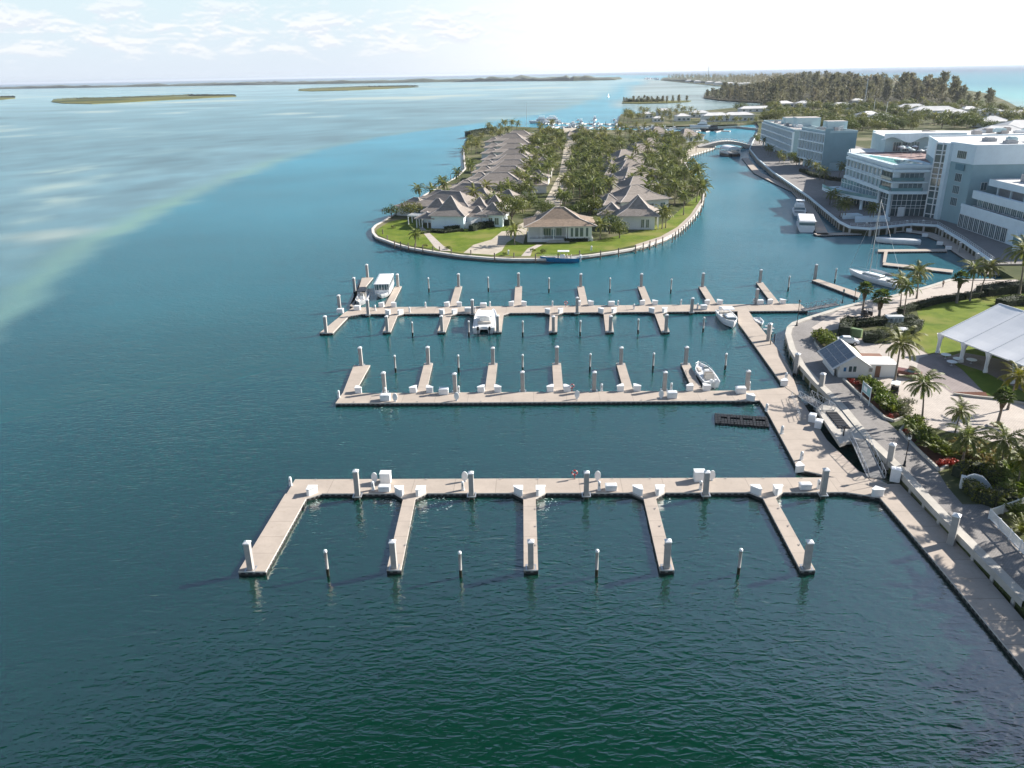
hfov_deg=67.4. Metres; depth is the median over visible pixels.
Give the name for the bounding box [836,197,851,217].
palm tree
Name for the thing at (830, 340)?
shrub
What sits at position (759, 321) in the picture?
dinghy
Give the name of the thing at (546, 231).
window
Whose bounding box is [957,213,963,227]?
window
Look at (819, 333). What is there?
shrub
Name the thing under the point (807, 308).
gangway
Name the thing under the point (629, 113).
palm grove
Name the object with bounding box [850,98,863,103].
white house
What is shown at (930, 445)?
clump palm
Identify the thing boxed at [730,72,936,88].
woodland
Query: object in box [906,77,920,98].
casuarina tree
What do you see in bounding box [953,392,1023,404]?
garden kerb
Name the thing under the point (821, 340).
shrub
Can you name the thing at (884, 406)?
shrub
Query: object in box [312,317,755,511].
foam
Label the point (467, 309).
dock box
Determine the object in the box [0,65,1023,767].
water
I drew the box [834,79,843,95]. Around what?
casuarina tree
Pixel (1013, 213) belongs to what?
window
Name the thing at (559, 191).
palm tree
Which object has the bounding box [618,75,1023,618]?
ground
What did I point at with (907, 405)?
shrub
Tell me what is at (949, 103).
broadleaf tree
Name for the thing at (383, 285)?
tour boat
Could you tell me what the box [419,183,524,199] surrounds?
villa
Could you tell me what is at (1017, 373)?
palm tree
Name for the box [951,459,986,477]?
hedge
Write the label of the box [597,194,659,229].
villa
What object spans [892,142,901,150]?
window
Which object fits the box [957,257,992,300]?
palm tree
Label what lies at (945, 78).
casuarina tree
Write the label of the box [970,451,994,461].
shrub
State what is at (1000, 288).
hedge
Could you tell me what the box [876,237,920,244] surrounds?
covered hull
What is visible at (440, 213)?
villa
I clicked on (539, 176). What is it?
palm tree
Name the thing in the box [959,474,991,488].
fountain wall
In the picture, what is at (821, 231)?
floating walkway
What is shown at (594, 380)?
piling
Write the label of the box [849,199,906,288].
sailboat
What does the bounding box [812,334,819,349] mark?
garden kerb
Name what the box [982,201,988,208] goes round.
window
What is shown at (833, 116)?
broadleaf tree
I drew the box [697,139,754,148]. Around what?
bridge
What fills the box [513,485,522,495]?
corner locker
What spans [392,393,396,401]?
hose stand
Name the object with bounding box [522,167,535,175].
palm tree
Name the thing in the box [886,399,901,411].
shrub
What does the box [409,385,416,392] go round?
corner locker
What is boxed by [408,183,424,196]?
palm tree
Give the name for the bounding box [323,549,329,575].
mooring pole
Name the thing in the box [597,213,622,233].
broadleaf tree
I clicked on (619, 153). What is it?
villa
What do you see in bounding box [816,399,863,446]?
landing platform
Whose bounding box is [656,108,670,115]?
white house
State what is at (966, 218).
window
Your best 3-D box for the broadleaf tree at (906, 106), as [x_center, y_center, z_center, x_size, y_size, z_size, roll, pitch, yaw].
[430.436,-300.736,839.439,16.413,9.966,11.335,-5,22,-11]
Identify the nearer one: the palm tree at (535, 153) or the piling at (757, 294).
the piling at (757, 294)
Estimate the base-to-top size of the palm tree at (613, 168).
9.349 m
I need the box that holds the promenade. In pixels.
[791,302,1023,601]
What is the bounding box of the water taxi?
[719,145,739,156]
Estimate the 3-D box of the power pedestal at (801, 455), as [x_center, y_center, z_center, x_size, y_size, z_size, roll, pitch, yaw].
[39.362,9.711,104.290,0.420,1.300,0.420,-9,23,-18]
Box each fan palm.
[857,281,874,312]
[871,288,892,315]
[951,270,969,302]
[992,385,1015,426]
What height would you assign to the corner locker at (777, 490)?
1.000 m
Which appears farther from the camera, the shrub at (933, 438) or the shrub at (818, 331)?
the shrub at (818, 331)
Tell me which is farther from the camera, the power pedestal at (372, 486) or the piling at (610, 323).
the piling at (610, 323)
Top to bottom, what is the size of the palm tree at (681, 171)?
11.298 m
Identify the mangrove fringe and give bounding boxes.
[52,94,235,100]
[299,85,417,89]
[623,97,662,101]
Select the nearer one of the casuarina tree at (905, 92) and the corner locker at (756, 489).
the corner locker at (756, 489)
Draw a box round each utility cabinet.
[379,470,391,483]
[693,468,704,481]
[890,466,901,482]
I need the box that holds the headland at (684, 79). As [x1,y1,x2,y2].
[662,77,742,84]
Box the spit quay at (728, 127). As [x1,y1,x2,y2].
[617,126,758,129]
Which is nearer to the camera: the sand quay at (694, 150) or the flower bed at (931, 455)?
the flower bed at (931, 455)
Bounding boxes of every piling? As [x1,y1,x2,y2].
[242,540,254,570]
[288,476,292,485]
[323,315,327,332]
[337,295,340,307]
[352,277,355,292]
[352,469,360,499]
[357,346,362,365]
[365,264,368,277]
[365,299,369,316]
[381,371,386,392]
[384,315,388,331]
[388,539,397,568]
[396,274,398,286]
[425,346,429,363]
[439,315,443,331]
[452,372,456,391]
[457,273,459,286]
[468,471,473,499]
[470,299,473,315]
[491,347,494,363]
[495,315,498,331]
[517,272,519,286]
[520,371,524,391]
[527,539,533,568]
[552,315,554,331]
[555,346,558,363]
[575,297,578,315]
[579,273,581,286]
[583,470,589,498]
[592,371,596,390]
[609,315,612,331]
[619,346,623,363]
[640,273,642,286]
[662,371,667,390]
[663,539,671,568]
[664,314,668,331]
[684,346,688,363]
[690,297,694,314]
[701,272,704,286]
[702,470,710,498]
[745,370,750,389]
[755,288,759,303]
[758,269,762,282]
[766,323,772,340]
[793,353,800,375]
[803,540,814,568]
[813,264,817,279]
[819,372,826,385]
[819,468,829,498]
[885,442,896,472]
[946,512,961,545]
[958,242,961,252]
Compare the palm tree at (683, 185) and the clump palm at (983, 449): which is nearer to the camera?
the clump palm at (983, 449)
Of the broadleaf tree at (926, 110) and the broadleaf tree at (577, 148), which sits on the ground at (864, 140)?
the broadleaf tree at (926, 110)
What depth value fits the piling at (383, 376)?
128.70 m
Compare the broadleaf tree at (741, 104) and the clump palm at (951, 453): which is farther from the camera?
the broadleaf tree at (741, 104)
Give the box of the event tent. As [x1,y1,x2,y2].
[935,303,1023,383]
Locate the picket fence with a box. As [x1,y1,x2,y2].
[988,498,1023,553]
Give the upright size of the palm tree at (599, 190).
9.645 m
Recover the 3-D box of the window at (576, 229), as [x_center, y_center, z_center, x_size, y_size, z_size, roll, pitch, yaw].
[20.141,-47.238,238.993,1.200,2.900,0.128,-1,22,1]
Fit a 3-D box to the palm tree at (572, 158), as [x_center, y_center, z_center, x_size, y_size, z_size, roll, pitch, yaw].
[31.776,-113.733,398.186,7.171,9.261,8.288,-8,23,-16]
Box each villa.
[394,190,511,215]
[407,195,507,228]
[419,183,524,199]
[449,172,547,194]
[465,165,550,183]
[471,159,552,177]
[474,154,551,168]
[480,143,542,158]
[481,148,546,160]
[483,138,546,150]
[485,133,530,145]
[495,130,533,137]
[523,207,596,242]
[565,127,598,139]
[594,184,671,210]
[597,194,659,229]
[599,154,656,167]
[600,159,655,174]
[601,166,659,183]
[602,149,645,161]
[602,176,666,195]
[626,143,659,159]
[628,138,668,149]
[637,126,669,139]
[667,128,704,141]
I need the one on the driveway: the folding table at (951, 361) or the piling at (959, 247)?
the folding table at (951, 361)
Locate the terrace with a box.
[751,139,1022,265]
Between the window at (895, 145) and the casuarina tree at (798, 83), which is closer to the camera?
the window at (895, 145)
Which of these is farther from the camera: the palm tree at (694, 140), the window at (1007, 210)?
the palm tree at (694, 140)
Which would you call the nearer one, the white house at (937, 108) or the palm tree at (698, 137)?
the palm tree at (698, 137)
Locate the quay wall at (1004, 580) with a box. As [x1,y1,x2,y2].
[785,279,1023,607]
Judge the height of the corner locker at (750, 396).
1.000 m
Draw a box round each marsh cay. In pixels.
[0,97,14,99]
[52,95,236,103]
[298,86,414,90]
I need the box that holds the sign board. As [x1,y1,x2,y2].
[860,380,871,405]
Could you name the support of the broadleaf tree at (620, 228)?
on the island lawn at (462, 241)
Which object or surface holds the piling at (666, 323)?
in the water
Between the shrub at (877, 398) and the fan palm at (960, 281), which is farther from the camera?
the fan palm at (960, 281)
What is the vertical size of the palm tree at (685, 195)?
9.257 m
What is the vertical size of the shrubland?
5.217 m
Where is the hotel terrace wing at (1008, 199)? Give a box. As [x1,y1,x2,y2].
[957,174,1023,250]
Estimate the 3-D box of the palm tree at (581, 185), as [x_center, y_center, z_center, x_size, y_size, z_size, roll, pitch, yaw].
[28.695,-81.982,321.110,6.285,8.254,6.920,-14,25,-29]
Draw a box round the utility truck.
[897,367,921,378]
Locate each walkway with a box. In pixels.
[737,311,1023,673]
[742,158,999,276]
[812,280,1018,330]
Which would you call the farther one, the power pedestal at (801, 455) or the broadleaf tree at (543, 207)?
the broadleaf tree at (543, 207)
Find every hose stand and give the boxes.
[371,472,376,482]
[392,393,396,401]
[454,392,458,400]
[462,471,467,481]
[575,391,579,398]
[595,471,600,480]
[659,390,663,398]
[710,470,714,480]
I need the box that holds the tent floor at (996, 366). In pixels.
[946,353,1023,390]
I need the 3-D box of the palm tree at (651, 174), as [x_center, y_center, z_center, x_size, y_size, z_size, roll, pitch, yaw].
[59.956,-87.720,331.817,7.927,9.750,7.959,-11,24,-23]
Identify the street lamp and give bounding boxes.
[902,434,911,466]
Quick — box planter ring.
[987,422,1006,430]
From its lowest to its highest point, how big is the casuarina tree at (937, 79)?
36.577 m
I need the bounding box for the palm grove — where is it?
[463,96,1023,152]
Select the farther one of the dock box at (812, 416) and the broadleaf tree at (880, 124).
the broadleaf tree at (880, 124)
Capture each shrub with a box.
[811,328,821,337]
[813,330,828,340]
[818,332,834,343]
[823,338,834,345]
[860,374,871,382]
[862,378,880,386]
[870,382,885,393]
[872,394,885,403]
[875,387,888,395]
[878,391,898,402]
[879,400,890,410]
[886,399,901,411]
[894,400,912,408]
[897,405,915,414]
[899,397,917,404]
[903,418,917,427]
[904,430,918,439]
[905,413,924,421]
[913,421,926,430]
[917,427,929,435]
[919,430,935,442]
[924,434,944,443]
[931,439,944,451]
[936,440,951,454]
[957,444,976,454]
[961,447,987,459]
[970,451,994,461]
[978,456,998,466]
[980,443,997,452]
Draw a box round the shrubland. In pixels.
[764,106,1010,129]
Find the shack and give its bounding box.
[817,339,898,377]
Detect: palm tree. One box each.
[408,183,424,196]
[408,226,425,245]
[425,182,441,193]
[433,175,446,187]
[438,176,450,189]
[450,169,462,182]
[458,145,469,155]
[462,182,483,197]
[463,156,476,170]
[464,160,478,175]
[472,139,481,148]
[479,179,496,189]
[485,190,505,198]
[493,181,507,192]
[501,178,516,189]
[503,219,523,244]
[515,143,529,154]
[515,168,531,179]
[518,161,532,169]
[518,170,538,191]
[519,177,533,192]
[522,145,535,151]
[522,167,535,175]
[523,156,537,165]
[524,182,537,196]
[526,134,535,143]
[528,150,542,158]
[532,171,545,183]
[534,163,549,173]
[535,149,545,156]
[536,137,546,146]
[540,132,550,140]
[540,159,554,179]
[542,161,553,170]
[543,155,558,167]
[545,146,558,157]
[552,141,562,155]
[553,187,568,206]
[555,129,566,143]
[555,173,570,186]
[556,187,573,206]
[560,136,568,145]
[560,176,577,198]
[561,159,577,176]
[566,148,579,158]
[566,171,580,194]
[568,156,579,165]
[570,151,582,167]
[573,131,582,139]
[574,140,584,147]
[574,178,586,197]
[575,123,586,129]
[578,134,590,144]
[579,188,594,198]
[580,128,588,137]
[580,152,592,162]
[581,144,594,162]
[581,161,597,172]
[581,172,593,190]
[583,174,604,197]
[584,148,594,161]
[586,175,601,187]
[590,144,607,156]
[590,182,607,197]
[591,157,606,165]
[592,216,611,238]
[594,171,606,180]
[599,176,619,192]
[602,153,614,160]
[605,163,620,173]
[613,128,624,136]
[615,140,627,148]
[622,152,637,160]
[625,171,639,178]
[627,143,642,154]
[628,132,638,139]
[632,167,647,176]
[636,133,644,141]
[638,151,656,166]
[640,177,658,190]
[642,141,654,152]
[642,169,660,180]
[646,157,658,167]
[647,132,656,138]
[647,180,668,193]
[652,138,661,145]
[653,154,671,167]
[653,167,667,177]
[654,169,668,183]
[654,203,673,228]
[655,150,669,160]
[656,205,677,227]
[658,141,674,153]
[659,162,672,184]
[661,130,671,137]
[663,137,674,146]
[663,170,681,184]
[666,158,677,179]
[667,177,685,204]
[670,146,686,157]
[672,166,690,190]
[674,138,682,146]
[675,188,693,214]
[678,156,695,179]
[679,180,692,190]
[681,152,689,160]
[682,167,692,186]
[684,142,695,153]
[688,174,701,196]
[689,137,699,145]
[689,160,710,192]
[691,170,709,179]
[692,176,708,201]
[693,179,714,202]
[694,132,704,147]
[695,179,711,201]
[775,150,784,162]
[805,158,812,168]
[810,162,821,172]
[814,165,824,179]
[817,110,827,118]
[819,167,830,182]
[825,187,838,204]
[828,188,845,206]
[832,196,851,216]
[836,161,845,176]
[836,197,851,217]
[839,198,855,214]
[858,117,868,130]
[863,202,878,215]
[868,201,883,216]
[875,325,927,386]
[887,269,918,306]
[892,274,924,314]
[899,366,949,421]
[903,260,934,298]
[938,109,950,127]
[940,419,997,460]
[944,395,979,432]
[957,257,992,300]
[972,258,1006,291]
[978,421,1023,470]
[997,360,1023,409]
[999,446,1023,482]
[1000,234,1023,293]
[1010,433,1023,471]
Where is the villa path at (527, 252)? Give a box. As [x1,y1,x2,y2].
[522,245,540,255]
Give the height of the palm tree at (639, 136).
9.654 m
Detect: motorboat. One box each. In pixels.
[355,289,369,305]
[540,250,581,262]
[695,361,719,388]
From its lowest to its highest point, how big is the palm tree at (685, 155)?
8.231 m
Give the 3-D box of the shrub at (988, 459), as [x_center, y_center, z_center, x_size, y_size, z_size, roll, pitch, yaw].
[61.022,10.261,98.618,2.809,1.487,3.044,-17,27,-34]
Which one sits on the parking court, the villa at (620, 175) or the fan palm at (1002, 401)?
the fan palm at (1002, 401)
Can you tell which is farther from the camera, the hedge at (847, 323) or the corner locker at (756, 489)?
the hedge at (847, 323)
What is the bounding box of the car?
[835,335,859,344]
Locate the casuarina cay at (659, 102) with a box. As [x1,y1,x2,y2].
[622,101,689,103]
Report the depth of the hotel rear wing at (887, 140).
299.61 m
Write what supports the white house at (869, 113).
on the ground at (864, 140)
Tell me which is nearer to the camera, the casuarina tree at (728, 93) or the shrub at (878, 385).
the shrub at (878, 385)
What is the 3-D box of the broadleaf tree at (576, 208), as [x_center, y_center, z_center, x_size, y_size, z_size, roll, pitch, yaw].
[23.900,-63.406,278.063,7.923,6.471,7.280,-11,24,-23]
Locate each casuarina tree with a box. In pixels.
[718,86,725,98]
[721,81,727,98]
[726,88,731,98]
[732,88,739,99]
[737,84,745,100]
[744,83,750,97]
[749,86,757,101]
[757,80,769,105]
[757,84,762,100]
[764,82,780,102]
[769,76,789,101]
[775,74,788,99]
[784,76,794,100]
[786,85,796,101]
[793,80,803,100]
[795,86,803,100]
[799,71,807,88]
[799,80,805,96]
[805,77,811,87]
[809,72,820,96]
[809,86,818,100]
[814,77,829,101]
[815,80,824,100]
[825,77,830,91]
[825,90,833,101]
[827,73,837,95]
[829,86,840,102]
[833,72,841,91]
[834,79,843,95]
[837,87,848,101]
[840,75,846,92]
[846,86,855,102]
[847,78,863,98]
[853,73,859,79]
[855,78,866,97]
[862,80,875,101]
[872,74,882,100]
[874,81,883,97]
[880,84,891,101]
[881,79,893,100]
[891,85,898,99]
[894,71,911,100]
[900,78,909,99]
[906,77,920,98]
[907,72,916,98]
[911,85,920,100]
[914,84,925,101]
[922,79,932,99]
[925,78,938,101]
[931,76,946,101]
[935,70,950,103]
[935,83,948,103]
[948,75,958,91]
[948,78,961,101]
[953,90,961,101]
[955,84,966,101]
[959,87,967,99]
[966,93,973,105]
[972,91,981,102]
[984,87,994,102]
[986,89,996,104]
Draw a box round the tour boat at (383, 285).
[374,273,393,298]
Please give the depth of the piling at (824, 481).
95.28 m
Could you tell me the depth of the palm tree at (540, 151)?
437.50 m
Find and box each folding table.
[941,353,950,358]
[947,360,957,365]
[966,358,976,363]
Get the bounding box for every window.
[543,228,550,236]
[556,228,561,236]
[575,227,578,236]
[580,227,583,236]
[882,180,890,187]
[883,170,892,179]
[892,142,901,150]
[898,183,922,187]
[900,173,923,177]
[901,142,910,150]
[910,142,919,150]
[950,197,957,205]
[952,185,959,193]
[954,173,961,181]
[957,150,967,158]
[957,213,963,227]
[962,215,968,229]
[967,216,974,230]
[972,218,979,232]
[977,200,982,207]
[977,220,984,234]
[980,182,987,189]
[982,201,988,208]
[982,221,990,236]
[987,203,993,209]
[988,223,995,238]
[993,204,999,212]
[993,225,1001,240]
[998,206,1004,212]
[999,227,1007,242]
[1004,207,1010,215]
[1010,209,1016,217]
[1016,211,1022,219]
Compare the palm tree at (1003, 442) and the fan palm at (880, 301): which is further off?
the fan palm at (880, 301)
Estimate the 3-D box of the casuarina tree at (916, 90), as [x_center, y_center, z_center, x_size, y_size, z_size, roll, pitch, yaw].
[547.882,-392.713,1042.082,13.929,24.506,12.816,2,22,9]
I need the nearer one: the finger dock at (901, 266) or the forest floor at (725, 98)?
the finger dock at (901, 266)
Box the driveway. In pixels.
[917,353,982,396]
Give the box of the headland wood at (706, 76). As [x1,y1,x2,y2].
[667,73,767,83]
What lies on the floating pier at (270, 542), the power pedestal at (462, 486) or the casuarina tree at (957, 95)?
the power pedestal at (462, 486)
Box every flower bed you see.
[847,380,899,418]
[903,429,951,467]
[955,392,986,395]
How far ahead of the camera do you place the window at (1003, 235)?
222.03 m
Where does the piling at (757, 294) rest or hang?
in the water
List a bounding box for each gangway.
[798,390,835,410]
[800,298,839,311]
[850,432,885,478]
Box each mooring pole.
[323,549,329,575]
[393,355,396,372]
[457,355,459,372]
[458,551,461,576]
[548,277,549,292]
[589,353,590,370]
[595,549,598,576]
[652,353,654,369]
[724,353,727,369]
[737,548,742,574]
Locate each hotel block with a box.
[760,116,820,157]
[797,120,857,170]
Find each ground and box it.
[374,126,708,257]
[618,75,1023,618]
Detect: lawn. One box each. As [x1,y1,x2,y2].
[376,195,700,256]
[912,293,1023,399]
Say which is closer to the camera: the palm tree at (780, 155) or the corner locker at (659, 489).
the corner locker at (659, 489)
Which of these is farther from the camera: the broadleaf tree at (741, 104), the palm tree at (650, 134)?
the broadleaf tree at (741, 104)
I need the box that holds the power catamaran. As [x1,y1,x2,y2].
[473,308,496,333]
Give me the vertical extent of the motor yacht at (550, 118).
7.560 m
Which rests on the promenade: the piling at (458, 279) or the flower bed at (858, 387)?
the flower bed at (858, 387)
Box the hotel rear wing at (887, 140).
[847,127,1023,180]
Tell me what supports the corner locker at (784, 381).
on the floating walkway at (993, 610)
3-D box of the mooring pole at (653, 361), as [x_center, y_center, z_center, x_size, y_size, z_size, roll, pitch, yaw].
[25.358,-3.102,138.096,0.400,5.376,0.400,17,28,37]
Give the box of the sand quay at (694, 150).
[680,143,712,161]
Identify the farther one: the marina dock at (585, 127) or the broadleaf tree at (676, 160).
the marina dock at (585, 127)
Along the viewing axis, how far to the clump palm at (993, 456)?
99.36 m
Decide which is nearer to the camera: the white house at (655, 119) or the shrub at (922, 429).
the shrub at (922, 429)
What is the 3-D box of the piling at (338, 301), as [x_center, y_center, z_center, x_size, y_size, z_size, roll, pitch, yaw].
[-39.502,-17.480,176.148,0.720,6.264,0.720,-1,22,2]
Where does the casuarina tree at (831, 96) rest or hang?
on the forest floor at (877, 99)
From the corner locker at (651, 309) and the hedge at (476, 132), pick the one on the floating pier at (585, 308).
the corner locker at (651, 309)
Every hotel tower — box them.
[822,151,932,216]
[923,134,1023,223]
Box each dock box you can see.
[336,308,343,312]
[353,305,360,309]
[378,484,390,491]
[379,393,390,400]
[439,387,448,394]
[464,307,470,311]
[480,302,486,307]
[605,483,616,490]
[608,301,614,305]
[666,390,677,398]
[700,304,706,309]
[735,386,746,393]
[757,299,763,304]
[798,482,812,489]
[808,412,816,422]
[814,418,823,428]
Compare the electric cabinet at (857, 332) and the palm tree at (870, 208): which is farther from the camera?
the palm tree at (870, 208)
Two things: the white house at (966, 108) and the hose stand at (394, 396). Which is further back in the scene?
the white house at (966, 108)
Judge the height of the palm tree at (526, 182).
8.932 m
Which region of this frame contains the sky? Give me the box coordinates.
[0,0,1023,84]
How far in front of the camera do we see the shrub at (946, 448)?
102.13 m
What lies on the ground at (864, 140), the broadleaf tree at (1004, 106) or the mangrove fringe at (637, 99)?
the broadleaf tree at (1004, 106)
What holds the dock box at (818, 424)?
on the floating walkway at (993, 610)
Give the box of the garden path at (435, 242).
[419,227,450,250]
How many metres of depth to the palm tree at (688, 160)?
354.93 m
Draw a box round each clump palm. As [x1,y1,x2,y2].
[872,383,894,395]
[875,393,903,404]
[881,401,906,412]
[900,417,925,426]
[904,420,939,435]
[914,427,939,444]
[916,435,951,452]
[930,443,961,456]
[959,443,995,454]
[967,450,1004,470]
[978,461,1018,479]
[990,453,1022,473]
[995,467,1023,490]
[995,476,1023,499]
[997,496,1023,511]
[999,499,1023,517]
[1003,512,1023,532]
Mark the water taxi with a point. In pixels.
(732, 152)
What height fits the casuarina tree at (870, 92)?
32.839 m
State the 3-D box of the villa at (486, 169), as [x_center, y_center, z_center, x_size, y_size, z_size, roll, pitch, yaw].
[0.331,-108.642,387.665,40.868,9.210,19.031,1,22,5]
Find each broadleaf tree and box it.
[382,204,397,217]
[397,201,422,218]
[495,196,528,219]
[501,194,512,203]
[510,183,529,193]
[518,191,538,205]
[535,199,556,209]
[536,202,555,212]
[566,143,577,152]
[569,179,588,190]
[569,200,589,213]
[571,146,582,152]
[578,199,598,214]
[579,197,602,215]
[580,169,601,178]
[582,192,599,200]
[593,208,613,217]
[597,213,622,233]
[605,140,617,149]
[609,219,629,237]
[643,149,658,156]
[659,185,681,196]
[672,158,682,166]
[677,189,697,203]
[687,186,697,192]
[733,102,751,109]
[758,113,770,119]
[768,110,786,119]
[776,110,789,116]
[787,152,795,157]
[789,155,803,164]
[801,112,819,116]
[807,101,819,109]
[822,102,835,108]
[825,112,836,118]
[827,115,840,119]
[840,102,852,108]
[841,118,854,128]
[842,110,855,114]
[847,121,860,128]
[852,116,871,130]
[854,105,869,111]
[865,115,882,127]
[870,103,881,109]
[870,120,887,129]
[871,111,888,120]
[877,121,891,128]
[879,105,889,110]
[879,115,891,122]
[884,115,895,122]
[887,123,899,129]
[892,107,905,114]
[892,118,906,124]
[895,120,909,127]
[896,111,908,116]
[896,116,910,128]
[897,99,908,104]
[901,104,911,108]
[905,115,923,124]
[907,123,918,127]
[909,111,926,118]
[916,108,932,120]
[925,112,940,121]
[934,117,951,127]
[942,102,955,105]
[944,111,967,119]
[949,119,960,125]
[954,115,979,128]
[957,99,968,105]
[965,114,988,128]
[969,100,984,106]
[981,105,998,113]
[981,120,999,126]
[982,102,996,107]
[996,103,1009,109]
[1001,110,1021,119]
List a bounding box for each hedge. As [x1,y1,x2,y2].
[421,228,463,233]
[443,225,460,229]
[464,126,497,136]
[468,219,509,230]
[564,237,589,241]
[799,168,846,181]
[837,314,858,335]
[854,313,918,327]
[862,322,899,343]
[892,317,924,334]
[896,290,988,314]
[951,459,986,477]
[962,477,1011,507]
[975,279,1023,296]
[978,465,1020,501]
[994,294,1023,306]
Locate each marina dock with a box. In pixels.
[542,123,610,124]
[547,126,620,128]
[693,130,730,132]
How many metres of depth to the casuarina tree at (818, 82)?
1132.36 m
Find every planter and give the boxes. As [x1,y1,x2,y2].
[841,213,862,218]
[855,215,889,222]
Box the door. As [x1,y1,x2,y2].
[874,366,880,376]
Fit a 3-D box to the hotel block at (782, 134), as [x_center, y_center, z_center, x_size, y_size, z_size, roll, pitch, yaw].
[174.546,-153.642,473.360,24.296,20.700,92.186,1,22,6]
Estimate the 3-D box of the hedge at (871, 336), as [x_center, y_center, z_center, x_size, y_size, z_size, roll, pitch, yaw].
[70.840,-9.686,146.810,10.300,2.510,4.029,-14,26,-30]
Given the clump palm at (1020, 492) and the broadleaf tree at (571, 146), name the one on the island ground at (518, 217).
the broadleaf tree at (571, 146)
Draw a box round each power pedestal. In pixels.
[371,481,374,490]
[461,481,464,490]
[799,451,803,460]
[816,479,820,488]
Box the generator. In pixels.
[885,315,903,324]
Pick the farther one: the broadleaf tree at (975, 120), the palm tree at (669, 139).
the broadleaf tree at (975, 120)
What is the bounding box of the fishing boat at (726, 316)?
[715,306,736,327]
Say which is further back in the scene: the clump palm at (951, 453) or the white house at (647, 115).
the white house at (647, 115)
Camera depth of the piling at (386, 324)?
159.66 m
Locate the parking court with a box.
[852,338,1023,448]
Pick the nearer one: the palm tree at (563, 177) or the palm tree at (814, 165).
the palm tree at (563, 177)
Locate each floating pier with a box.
[238,477,845,575]
[320,278,807,334]
[335,363,759,405]
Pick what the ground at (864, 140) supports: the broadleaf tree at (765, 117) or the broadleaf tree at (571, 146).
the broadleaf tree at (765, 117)
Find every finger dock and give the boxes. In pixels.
[812,279,860,299]
[878,249,952,273]
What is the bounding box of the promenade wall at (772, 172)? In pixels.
[749,133,994,260]
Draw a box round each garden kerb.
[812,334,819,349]
[842,378,902,421]
[899,424,948,470]
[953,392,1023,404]
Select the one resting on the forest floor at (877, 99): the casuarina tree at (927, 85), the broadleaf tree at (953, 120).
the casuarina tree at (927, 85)
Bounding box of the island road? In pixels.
[515,128,576,242]
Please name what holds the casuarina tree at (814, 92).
on the forest floor at (877, 99)
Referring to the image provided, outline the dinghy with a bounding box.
[753,317,763,325]
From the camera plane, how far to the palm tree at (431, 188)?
312.47 m
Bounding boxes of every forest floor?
[703,94,764,101]
[762,91,967,108]
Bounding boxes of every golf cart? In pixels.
[860,306,872,316]
[889,380,900,395]
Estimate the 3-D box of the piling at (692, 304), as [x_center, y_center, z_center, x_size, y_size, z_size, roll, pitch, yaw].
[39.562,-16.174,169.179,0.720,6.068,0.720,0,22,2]
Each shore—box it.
[0,75,621,88]
[188,79,438,83]
[452,75,615,81]
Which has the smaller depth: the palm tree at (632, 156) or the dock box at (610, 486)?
the dock box at (610, 486)
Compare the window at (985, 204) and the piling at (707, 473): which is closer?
the piling at (707, 473)
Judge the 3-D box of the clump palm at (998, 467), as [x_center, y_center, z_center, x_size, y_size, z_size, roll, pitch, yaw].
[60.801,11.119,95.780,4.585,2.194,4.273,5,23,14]
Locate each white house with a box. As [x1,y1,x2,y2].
[639,112,653,118]
[652,116,663,121]
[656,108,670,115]
[674,113,690,120]
[688,110,707,117]
[700,112,726,121]
[725,112,754,120]
[737,106,769,111]
[779,101,793,106]
[794,101,806,106]
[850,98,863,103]
[854,111,875,115]
[899,104,924,111]
[908,106,956,113]
[937,109,966,118]
[961,106,978,111]
[970,125,1021,130]
[973,116,1007,127]
[977,108,1003,115]
[995,120,1023,128]
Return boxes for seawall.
[372,146,715,262]
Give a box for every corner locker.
[306,485,317,495]
[354,385,361,392]
[394,485,403,496]
[397,309,402,314]
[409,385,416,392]
[415,485,425,496]
[426,385,432,392]
[477,384,484,392]
[494,384,500,391]
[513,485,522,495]
[536,485,544,495]
[546,384,553,391]
[563,384,570,391]
[588,300,593,305]
[598,307,603,312]
[611,307,616,312]
[617,383,623,391]
[632,484,642,495]
[633,383,640,391]
[648,307,654,312]
[652,299,657,304]
[655,484,664,495]
[686,383,693,390]
[702,383,710,390]
[717,299,722,304]
[746,393,754,401]
[750,484,761,495]
[772,484,782,495]
[779,298,785,303]
[780,378,787,385]
[795,461,804,472]
[871,485,884,496]
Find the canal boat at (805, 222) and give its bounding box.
[797,213,815,232]
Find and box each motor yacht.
[529,117,549,122]
[546,115,560,122]
[690,120,709,126]
[700,124,723,130]
[792,199,805,215]
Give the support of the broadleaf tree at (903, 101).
on the ground at (864, 140)
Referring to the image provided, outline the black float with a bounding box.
[714,413,768,427]
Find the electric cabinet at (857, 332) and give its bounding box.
[850,327,862,337]
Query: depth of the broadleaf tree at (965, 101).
913.80 m
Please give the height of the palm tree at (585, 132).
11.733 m
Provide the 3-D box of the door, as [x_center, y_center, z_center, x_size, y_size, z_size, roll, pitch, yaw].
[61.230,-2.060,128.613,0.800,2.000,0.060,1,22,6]
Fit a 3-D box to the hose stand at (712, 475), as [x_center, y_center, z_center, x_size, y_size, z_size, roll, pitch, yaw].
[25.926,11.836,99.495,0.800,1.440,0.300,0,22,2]
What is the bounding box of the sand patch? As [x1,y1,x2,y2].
[464,231,517,254]
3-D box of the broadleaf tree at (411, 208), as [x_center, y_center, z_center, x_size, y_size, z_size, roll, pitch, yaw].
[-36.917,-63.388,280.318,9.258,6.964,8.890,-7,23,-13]

